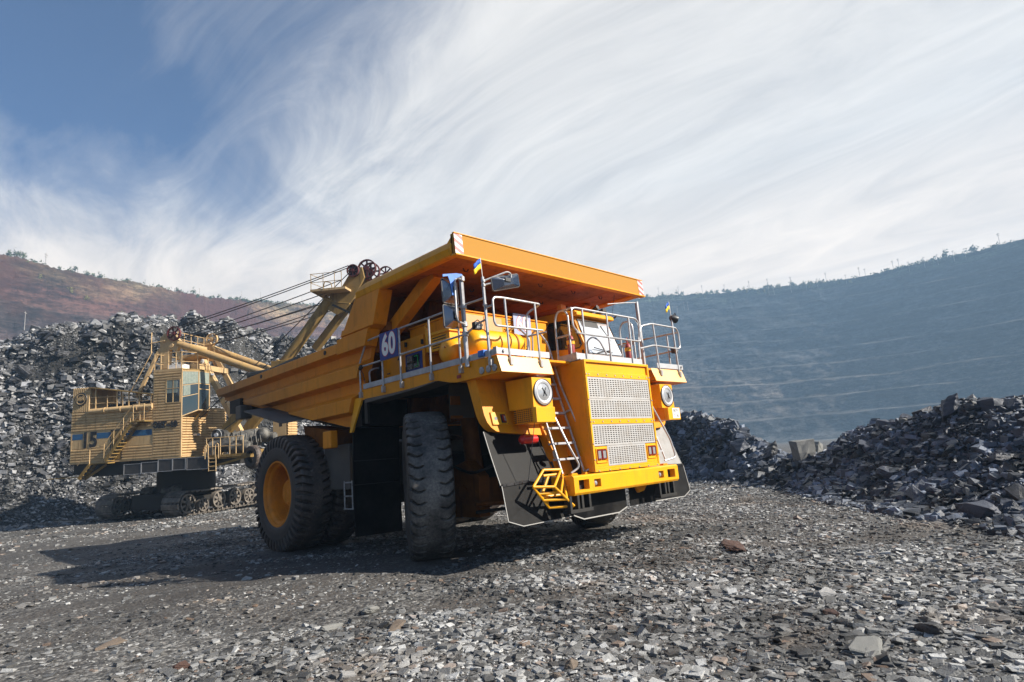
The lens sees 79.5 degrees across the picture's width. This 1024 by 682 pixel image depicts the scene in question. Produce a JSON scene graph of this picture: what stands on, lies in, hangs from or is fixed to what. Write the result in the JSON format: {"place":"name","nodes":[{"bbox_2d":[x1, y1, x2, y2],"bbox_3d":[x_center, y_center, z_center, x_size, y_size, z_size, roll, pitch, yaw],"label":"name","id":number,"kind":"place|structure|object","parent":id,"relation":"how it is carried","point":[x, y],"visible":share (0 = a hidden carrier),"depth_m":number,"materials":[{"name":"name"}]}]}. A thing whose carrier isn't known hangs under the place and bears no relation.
{"place":"outdoors","nodes":[
{"label":"outdoors","id":0,"kind":"place"},
{"bbox_2d":[0,254,348,339],"bbox_3d":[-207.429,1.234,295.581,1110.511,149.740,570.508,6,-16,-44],"label":"quarry hillside","id":1,"kind":"structure","parent":0,"point":[48,298],"depth_m":349.43,"materials":[{"name":"brown soil"}]},
{"bbox_2d":[1,254,315,306],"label":"scrub","id":2,"kind":"object","parent":1,"relation":"on","point":[30,259],"visible":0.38,"depth_m":434.28,"materials":[{"name":"green plant"}]},
{"bbox_2d":[0,540,1023,681],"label":"gravel","id":3,"kind":"structure","parent":0,"point":[992,599],"depth_m":6.52,"materials":[{"name":"grey gravel"}]},
{"bbox_2d":[0,438,1023,681],"bbox_3d":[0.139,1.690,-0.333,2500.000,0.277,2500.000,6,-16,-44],"label":"ground","id":4,"kind":"structure","parent":0,"point":[402,561],"depth_m":10.52,"materials":[{"name":"grey gravel"}]},
{"bbox_2d":[94,637,126,650],"bbox_3d":[-4.857,3.658,7.417,0.145,0.055,0.405,-8,-6,16],"label":"boulder","id":5,"kind":"object","parent":4,"relation":"on","point":[117,640],"visible":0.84,"depth_m":7.44,"materials":[{"name":"beige stone"}]},
{"bbox_2d":[0,504,254,531],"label":"rubble","id":6,"kind":"object","parent":4,"relation":"on","point":[35,526],"visible":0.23,"depth_m":40.13,"materials":[{"name":"grey gravel"}]},
{"bbox_2d":[0,316,334,525],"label":"rock bank","id":7,"kind":"object","parent":4,"relation":"on","point":[55,370],"visible":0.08,"depth_m":51.15,"materials":[{"name":"grey stone"}]},
{"bbox_2d":[0,406,13,411],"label":"boulder","id":8,"kind":"object","parent":7,"relation":"on","point":[7,409],"visible":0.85,"depth_m":48.47,"materials":[{"name":"grey stone"}]},
{"bbox_2d":[1,400,15,407],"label":"boulder","id":9,"kind":"object","parent":7,"relation":"on","point":[8,403],"visible":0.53,"depth_m":48.70,"materials":[{"name":"grey stone"}]},
{"bbox_2d":[10,377,22,382],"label":"boulder","id":10,"kind":"object","parent":7,"relation":"on","point":[16,379],"visible":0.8,"depth_m":50.07,"materials":[{"name":"grey stone"}]},
{"bbox_2d":[16,365,34,378],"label":"boulder","id":11,"kind":"object","parent":7,"relation":"on","point":[24,372],"visible":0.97,"depth_m":50.38,"materials":[{"name":"grey stone"}]},
{"bbox_2d":[16,399,34,403],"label":"boulder","id":12,"kind":"object","parent":7,"relation":"on","point":[25,401],"visible":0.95,"depth_m":48.90,"materials":[{"name":"grey stone"}]},
{"bbox_2d":[23,344,33,348],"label":"boulder","id":13,"kind":"object","parent":7,"relation":"on","point":[29,346],"visible":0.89,"depth_m":52.84,"materials":[{"name":"grey stone"}]},
{"bbox_2d":[22,434,35,445],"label":"boulder","id":14,"kind":"object","parent":7,"relation":"on","point":[30,439],"visible":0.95,"depth_m":47.54,"materials":[{"name":"grey stone"}]},
{"bbox_2d":[27,382,36,386],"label":"boulder","id":15,"kind":"object","parent":7,"relation":"on","point":[31,384],"visible":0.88,"depth_m":49.94,"materials":[{"name":"grey stone"}]},
{"bbox_2d":[39,443,51,451],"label":"boulder","id":16,"kind":"object","parent":7,"relation":"on","point":[44,447],"visible":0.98,"depth_m":47.54,"materials":[{"name":"grey stone"}]},
{"bbox_2d":[40,331,53,335],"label":"boulder","id":17,"kind":"object","parent":7,"relation":"on","point":[44,333],"visible":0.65,"depth_m":53.07,"materials":[{"name":"grey stone"}]},
{"bbox_2d":[45,379,55,383],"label":"boulder","id":18,"kind":"object","parent":7,"relation":"on","point":[50,381],"visible":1,"depth_m":50.23,"materials":[{"name":"grey stone"}]},
{"bbox_2d":[56,439,68,449],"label":"boulder","id":19,"kind":"object","parent":7,"relation":"on","point":[62,444],"visible":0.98,"depth_m":47.79,"materials":[{"name":"grey stone"}]},
{"bbox_2d":[55,350,69,356],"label":"boulder","id":20,"kind":"object","parent":7,"relation":"on","point":[60,353],"visible":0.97,"depth_m":51.65,"materials":[{"name":"grey stone"}]},
{"bbox_2d":[75,379,83,384],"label":"boulder","id":21,"kind":"object","parent":7,"relation":"on","point":[80,381],"visible":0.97,"depth_m":50.62,"materials":[{"name":"grey stone"}]},
{"bbox_2d":[82,333,95,340],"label":"boulder","id":22,"kind":"object","parent":7,"relation":"on","point":[87,336],"visible":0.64,"depth_m":52.67,"materials":[{"name":"grey stone"}]},
{"bbox_2d":[87,371,95,375],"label":"boulder","id":23,"kind":"object","parent":7,"relation":"on","point":[89,373],"visible":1,"depth_m":51.10,"materials":[{"name":"grey stone"}]},
{"bbox_2d":[93,331,100,337],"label":"boulder","id":24,"kind":"object","parent":7,"relation":"on","point":[97,334],"visible":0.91,"depth_m":53.33,"materials":[{"name":"grey stone"}]},
{"bbox_2d":[101,337,112,347],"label":"boulder","id":25,"kind":"object","parent":7,"relation":"on","point":[106,342],"visible":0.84,"depth_m":52.72,"materials":[{"name":"grey stone"}]},
{"bbox_2d":[123,396,133,400],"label":"boulder","id":26,"kind":"object","parent":7,"relation":"on","point":[126,398],"visible":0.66,"depth_m":50.53,"materials":[{"name":"grey stone"}]},
{"bbox_2d":[140,350,154,359],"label":"boulder","id":27,"kind":"object","parent":7,"relation":"on","point":[145,354],"visible":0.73,"depth_m":52.78,"materials":[{"name":"grey stone"}]},
{"bbox_2d":[192,331,204,335],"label":"boulder","id":28,"kind":"object","parent":7,"relation":"on","point":[203,334],"visible":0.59,"depth_m":57.65,"materials":[{"name":"grey stone"}]},
{"bbox_2d":[0,309,401,525],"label":"rubble","id":29,"kind":"object","parent":7,"relation":"on","point":[135,322],"visible":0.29,"depth_m":50.75,"materials":[{"name":"grey stone"}]},
{"bbox_2d":[171,660,190,669],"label":"boulder","id":30,"kind":"object","parent":4,"relation":"on","point":[184,664],"visible":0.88,"depth_m":6.19,"materials":[{"name":"brown stone"}]},
{"bbox_2d":[48,259,391,518],"bbox_3d":[-17.910,3.412,41.989,21.300,15.551,10.401,-5,-9,6],"label":"rope shovel","id":31,"kind":"object","parent":4,"relation":"on","point":[175,432],"visible":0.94,"depth_m":38.52,"materials":[{"name":"paint"}]},
{"bbox_2d":[53,510,130,520],"bbox_3d":[-26.817,10.887,39.849,6.701,1.243,1.272,-5,-11,2],"label":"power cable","id":32,"kind":"object","parent":31,"relation":"hanging from","point":[84,519],"visible":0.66,"depth_m":39.35,"materials":[{"name":"black rubber"}]},
{"bbox_2d":[244,445,261,468],"bbox_3d":[-15.480,6.925,36.807,1.379,1.379,0.412,-10,-10,34],"label":"old tyre","id":33,"kind":"object","parent":31,"relation":"hanging from","point":[255,450],"visible":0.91,"depth_m":36.58,"materials":[{"name":"rubber"}]},
{"bbox_2d":[319,623,342,630],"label":"boulder","id":34,"kind":"object","parent":4,"relation":"on","point":[331,626],"visible":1,"depth_m":7.38,"materials":[{"name":"grey stone"}]},
{"bbox_2d":[362,605,379,613],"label":"boulder","id":35,"kind":"object","parent":4,"relation":"on","point":[369,609],"visible":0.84,"depth_m":8.22,"materials":[{"name":"grey stone"}]},
{"bbox_2d":[0,481,770,556],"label":"gravel","id":36,"kind":"structure","parent":4,"relation":"on","point":[249,509],"depth_m":28.69,"materials":[{"name":"grey gravel"}]},
{"bbox_2d":[387,619,405,631],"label":"boulder","id":37,"kind":"object","parent":4,"relation":"on","point":[396,624],"visible":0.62,"depth_m":7.16,"materials":[{"name":"beige stone"}]},
{"bbox_2d":[216,232,689,560],"bbox_3d":[-2.546,2.297,17.443,7.482,6.254,13.810,6,-16,-44],"label":"mining truck","id":38,"kind":"object","parent":4,"relation":"on","point":[486,396],"visible":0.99,"depth_m":13.33,"materials":[{"name":"orange paint"}]},
{"bbox_2d":[473,258,482,276],"bbox_3d":[-0.627,-1.350,11.160,0.044,0.380,0.276,-10,-12,26],"label":"flag","id":39,"kind":"object","parent":38,"relation":"attached to","point":[477,265],"visible":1,"depth_m":11.21,"materials":[{"name":"multicoloured fabric"}]},
{"bbox_2d":[567,330,574,354],"bbox_3d":[1.184,0.059,12.390,0.162,0.630,0.162,6,-16,-44],"label":"fire extinguisher","id":40,"kind":"object","parent":38,"relation":"attached to","point":[572,344],"visible":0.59,"depth_m":12.33,"materials":[{"name":"red paint"}]},
{"bbox_2d":[624,337,631,357],"bbox_3d":[2.607,0.223,13.814,0.162,0.630,0.162,6,-16,-44],"label":"fire extinguisher","id":41,"kind":"object","parent":38,"relation":"attached to","point":[627,349],"visible":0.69,"depth_m":13.75,"materials":[{"name":"red paint"}]},
{"bbox_2d":[665,302,670,314],"bbox_3d":[3.913,-0.798,15.485,0.042,0.421,0.242,-14,-14,39],"label":"flag","id":42,"kind":"object","parent":38,"relation":"on","point":[667,306],"visible":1,"depth_m":15.54,"materials":[{"name":"multicoloured fabric"}]},
{"bbox_2d":[552,672,561,678],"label":"boulder","id":43,"kind":"object","parent":4,"relation":"on","point":[555,675],"visible":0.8,"depth_m":5.06,"materials":[{"name":"grey stone"}]},
{"bbox_2d":[564,658,577,670],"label":"boulder","id":44,"kind":"object","parent":4,"relation":"on","point":[571,663],"visible":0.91,"depth_m":5.24,"materials":[{"name":"beige stone"}]},
{"bbox_2d":[721,539,745,551],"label":"boulder","id":45,"kind":"object","parent":4,"relation":"on","point":[732,545],"visible":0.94,"depth_m":10.71,"materials":[{"name":"brown stone"}]},
{"bbox_2d":[772,613,786,618],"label":"boulder","id":46,"kind":"object","parent":4,"relation":"on","point":[779,616],"visible":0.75,"depth_m":6.24,"materials":[{"name":"grey stone"}]},
{"bbox_2d":[813,587,836,599],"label":"boulder","id":47,"kind":"object","parent":4,"relation":"on","point":[823,592],"visible":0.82,"depth_m":6.90,"materials":[{"name":"grey stone"}]},
{"bbox_2d":[822,608,839,616],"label":"boulder","id":48,"kind":"object","parent":4,"relation":"on","point":[826,611],"visible":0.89,"depth_m":6.22,"materials":[{"name":"stone"}]},
{"bbox_2d":[667,411,1023,509],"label":"rubble bank","id":49,"kind":"structure","parent":4,"relation":"on","point":[1002,480],"depth_m":16.81,"materials":[{"name":"grey stone"}]},
{"bbox_2d":[730,439,750,457],"bbox_3d":[11.722,5.497,31.600,0.832,0.871,1.279,2,-17,-5],"label":"boulder","id":50,"kind":"object","parent":49,"relation":"on","point":[740,447],"visible":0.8,"depth_m":31.19,"materials":[{"name":"grey stone"}]},
{"bbox_2d":[763,440,777,460],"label":"boulder","id":51,"kind":"object","parent":49,"relation":"on","point":[771,449],"visible":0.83,"depth_m":29.14,"materials":[{"name":"grey stone"}]},
{"bbox_2d":[789,439,815,460],"bbox_3d":[11.815,4.493,25.044,0.751,0.974,0.900,-5,-14,2],"label":"boulder","id":52,"kind":"object","parent":49,"relation":"on","point":[801,449],"visible":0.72,"depth_m":24.70,"materials":[{"name":"grey stone"}]},
{"bbox_2d":[803,481,811,490],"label":"boulder","id":53,"kind":"object","parent":49,"relation":"on","point":[808,484],"visible":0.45,"depth_m":21.12,"materials":[{"name":"grey stone"}]},
{"bbox_2d":[814,441,822,452],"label":"boulder","id":54,"kind":"object","parent":49,"relation":"on","point":[818,446],"visible":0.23,"depth_m":25.32,"materials":[{"name":"grey stone"}]},
{"bbox_2d":[828,458,835,466],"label":"boulder","id":55,"kind":"object","parent":49,"relation":"on","point":[831,463],"visible":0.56,"depth_m":21.24,"materials":[{"name":"grey stone"}]},
{"bbox_2d":[833,445,842,451],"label":"boulder","id":56,"kind":"object","parent":49,"relation":"on","point":[838,448],"visible":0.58,"depth_m":21.70,"materials":[{"name":"grey stone"}]},
{"bbox_2d":[664,394,1023,514],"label":"rubble","id":57,"kind":"object","parent":49,"relation":"on","point":[963,469],"visible":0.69,"depth_m":18.20,"materials":[{"name":"grey stone"}]},
{"bbox_2d":[850,449,863,458],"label":"boulder","id":58,"kind":"object","parent":49,"relation":"on","point":[857,453],"visible":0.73,"depth_m":19.91,"materials":[{"name":"grey stone"}]},
{"bbox_2d":[857,439,871,450],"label":"boulder","id":59,"kind":"object","parent":49,"relation":"on","point":[861,444],"visible":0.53,"depth_m":19.94,"materials":[{"name":"grey stone"}]},
{"bbox_2d":[862,444,872,451],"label":"boulder","id":60,"kind":"object","parent":49,"relation":"on","point":[866,447],"visible":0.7,"depth_m":19.62,"materials":[{"name":"grey stone"}]},
{"bbox_2d":[871,430,882,437],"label":"boulder","id":61,"kind":"object","parent":49,"relation":"on","point":[874,434],"visible":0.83,"depth_m":20.08,"materials":[{"name":"grey stone"}]},
{"bbox_2d":[875,419,888,427],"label":"boulder","id":62,"kind":"object","parent":49,"relation":"on","point":[880,423],"visible":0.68,"depth_m":20.52,"materials":[{"name":"grey stone"}]},
{"bbox_2d":[876,466,892,477],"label":"boulder","id":63,"kind":"object","parent":49,"relation":"on","point":[883,471],"visible":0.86,"depth_m":17.13,"materials":[{"name":"grey stone"}]},
{"bbox_2d":[880,451,890,458],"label":"boulder","id":64,"kind":"object","parent":49,"relation":"on","point":[886,454],"visible":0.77,"depth_m":18.20,"materials":[{"name":"grey stone"}]},
{"bbox_2d":[882,425,892,429],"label":"boulder","id":65,"kind":"object","parent":49,"relation":"on","point":[885,426],"visible":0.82,"depth_m":20.02,"materials":[{"name":"grey stone"}]},
{"bbox_2d":[886,481,903,489],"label":"boulder","id":66,"kind":"object","parent":49,"relation":"on","point":[894,485],"visible":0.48,"depth_m":16.02,"materials":[{"name":"grey stone"}]},
{"bbox_2d":[890,491,909,499],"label":"boulder","id":67,"kind":"object","parent":49,"relation":"on","point":[899,493],"visible":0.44,"depth_m":15.25,"materials":[{"name":"grey stone"}]},
{"bbox_2d":[898,418,906,422],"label":"boulder","id":68,"kind":"object","parent":49,"relation":"on","point":[902,420],"visible":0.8,"depth_m":19.64,"materials":[{"name":"grey stone"}]},
{"bbox_2d":[899,437,910,443],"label":"boulder","id":69,"kind":"object","parent":49,"relation":"on","point":[902,440],"visible":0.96,"depth_m":18.36,"materials":[{"name":"grey stone"}]},
{"bbox_2d":[898,413,911,418],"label":"boulder","id":70,"kind":"object","parent":49,"relation":"on","point":[902,415],"visible":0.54,"depth_m":19.83,"materials":[{"name":"grey stone"}]},
{"bbox_2d":[904,484,925,498],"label":"boulder","id":71,"kind":"object","parent":49,"relation":"on","point":[912,491],"visible":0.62,"depth_m":14.84,"materials":[{"name":"grey stone"}]},
{"bbox_2d":[911,444,929,452],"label":"boulder","id":72,"kind":"object","parent":49,"relation":"on","point":[918,448],"visible":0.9,"depth_m":17.22,"materials":[{"name":"grey stone"}]},
{"bbox_2d":[912,406,931,415],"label":"boulder","id":73,"kind":"object","parent":49,"relation":"on","point":[928,409],"visible":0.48,"depth_m":18.99,"materials":[{"name":"grey stone"}]},
{"bbox_2d":[919,464,930,471],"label":"boulder","id":74,"kind":"object","parent":49,"relation":"on","point":[924,467],"visible":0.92,"depth_m":16.05,"materials":[{"name":"grey stone"}]},
{"bbox_2d":[921,432,937,440],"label":"boulder","id":75,"kind":"object","parent":49,"relation":"on","point":[927,436],"visible":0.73,"depth_m":17.52,"materials":[{"name":"grey stone"}]},
{"bbox_2d":[925,486,941,494],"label":"boulder","id":76,"kind":"object","parent":49,"relation":"on","point":[930,490],"visible":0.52,"depth_m":14.49,"materials":[{"name":"grey stone"}]},
{"bbox_2d":[934,405,940,411],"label":"boulder","id":77,"kind":"object","parent":49,"relation":"on","point":[936,408],"visible":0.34,"depth_m":18.41,"materials":[{"name":"grey stone"}]},
{"bbox_2d":[936,434,949,439],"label":"boulder","id":78,"kind":"object","parent":49,"relation":"on","point":[942,437],"visible":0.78,"depth_m":16.84,"materials":[{"name":"grey stone"}]},
{"bbox_2d":[942,444,954,455],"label":"boulder","id":79,"kind":"object","parent":49,"relation":"on","point":[951,447],"visible":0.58,"depth_m":16.11,"materials":[{"name":"grey stone"}]},
{"bbox_2d":[941,393,959,421],"bbox_3d":[12.574,1.917,17.700,0.446,0.755,0.536,-2,-19,18],"label":"boulder","id":80,"kind":"object","parent":49,"relation":"on","point":[950,404],"visible":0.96,"depth_m":17.55,"materials":[{"name":"grey stone"}]},
{"bbox_2d":[948,453,953,460],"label":"boulder","id":81,"kind":"object","parent":49,"relation":"on","point":[950,456],"visible":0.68,"depth_m":15.78,"materials":[{"name":"grey stone"}]},
{"bbox_2d":[954,486,962,495],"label":"boulder","id":82,"kind":"object","parent":49,"relation":"on","point":[957,489],"visible":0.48,"depth_m":13.75,"materials":[{"name":"grey stone"}]},
{"bbox_2d":[966,436,975,442],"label":"boulder","id":83,"kind":"object","parent":49,"relation":"on","point":[970,439],"visible":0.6,"depth_m":15.73,"materials":[{"name":"grey stone"}]},
{"bbox_2d":[964,498,977,502],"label":"boulder","id":84,"kind":"object","parent":49,"relation":"on","point":[973,500],"visible":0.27,"depth_m":12.74,"materials":[{"name":"grey stone"}]},
{"bbox_2d":[963,401,980,410],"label":"boulder","id":85,"kind":"object","parent":49,"relation":"on","point":[970,405],"visible":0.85,"depth_m":17.16,"materials":[{"name":"grey stone"}]},
{"bbox_2d":[955,500,1000,518],"bbox_3d":[8.966,3.264,11.815,0.544,0.374,0.802,4,-1,-12],"label":"boulder","id":86,"kind":"object","parent":49,"relation":"on","point":[981,509],"visible":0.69,"depth_m":11.65,"materials":[{"name":"grey stone"}]},
{"bbox_2d":[976,398,1003,410],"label":"boulder","id":87,"kind":"object","parent":49,"relation":"on","point":[988,404],"visible":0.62,"depth_m":16.86,"materials":[{"name":"grey stone"}]},
{"bbox_2d":[987,420,997,432],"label":"boulder","id":88,"kind":"object","parent":49,"relation":"on","point":[991,424],"visible":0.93,"depth_m":15.60,"materials":[{"name":"grey stone"}]},
{"bbox_2d":[990,493,1002,502],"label":"boulder","id":89,"kind":"object","parent":49,"relation":"on","point":[996,497],"visible":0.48,"depth_m":12.32,"materials":[{"name":"grey stone"}]},
{"bbox_2d":[988,454,1010,463],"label":"boulder","id":90,"kind":"object","parent":49,"relation":"on","point":[994,458],"visible":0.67,"depth_m":14.12,"materials":[{"name":"grey stone"}]},
{"bbox_2d":[998,498,1021,513],"bbox_3d":[9.513,3.187,11.783,0.409,0.339,0.488,-2,-16,18],"label":"boulder","id":91,"kind":"object","parent":49,"relation":"on","point":[1007,506],"visible":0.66,"depth_m":11.62,"materials":[{"name":"grey stone"}]},
{"bbox_2d":[1003,398,1023,409],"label":"boulder","id":92,"kind":"object","parent":49,"relation":"on","point":[1013,403],"visible":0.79,"depth_m":16.26,"materials":[{"name":"grey stone"}]},
{"bbox_2d":[1004,483,1023,500],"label":"boulder","id":93,"kind":"object","parent":49,"relation":"on","point":[1015,491],"visible":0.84,"depth_m":12.13,"materials":[{"name":"grey stone"}]},
{"bbox_2d":[687,478,1023,538],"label":"rubble","id":94,"kind":"object","parent":4,"relation":"on","point":[950,516],"visible":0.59,"depth_m":12.95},
{"bbox_2d":[848,635,882,654],"bbox_3d":[2.969,2.569,5.181,0.260,0.076,0.406,-5,-3,33],"label":"boulder","id":95,"kind":"object","parent":4,"relation":"on","point":[857,645],"visible":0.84,"depth_m":5.13,"materials":[{"name":"grey stone"}]},
{"bbox_2d":[914,621,943,633],"bbox_3d":[3.713,2.555,5.470,0.163,0.116,0.283,2,-17,-5],"label":"boulder","id":96,"kind":"object","parent":4,"relation":"on","point":[932,627],"visible":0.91,"depth_m":5.40,"materials":[{"name":"grey stone"}]},
{"bbox_2d":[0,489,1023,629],"bbox_3d":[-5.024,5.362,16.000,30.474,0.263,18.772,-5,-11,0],"label":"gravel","id":97,"kind":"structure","parent":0,"point":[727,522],"depth_m":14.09,"materials":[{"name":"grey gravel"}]},
{"bbox_2d":[0,0,1023,304],"label":"sky","id":98,"kind":"structure","parent":0,"point":[227,148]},
{"bbox_2d":[593,239,1023,442],"bbox_3d":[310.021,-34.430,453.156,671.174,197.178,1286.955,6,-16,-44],"label":"quarry hillside","id":99,"kind":"structure","parent":0,"point":[833,359],"depth_m":513.71,"materials":[{"name":"grey stone"}]},
{"bbox_2d":[634,240,1013,300],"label":"scrub","id":100,"kind":"object","parent":99,"relation":"on","point":[823,281],"visible":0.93,"depth_m":616.02,"materials":[{"name":"green plant"}]},
{"bbox_2d":[942,249,948,257],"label":"tree","id":101,"kind":"object","parent":99,"relation":"on","point":[944,253],"visible":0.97,"depth_m":557.95,"materials":[{"name":"green plant"}]},
{"bbox_2d":[965,244,977,251],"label":"tree","id":102,"kind":"object","parent":99,"relation":"on","point":[973,247],"visible":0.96,"depth_m":541.63,"materials":[{"name":"green plant"}]}
]}

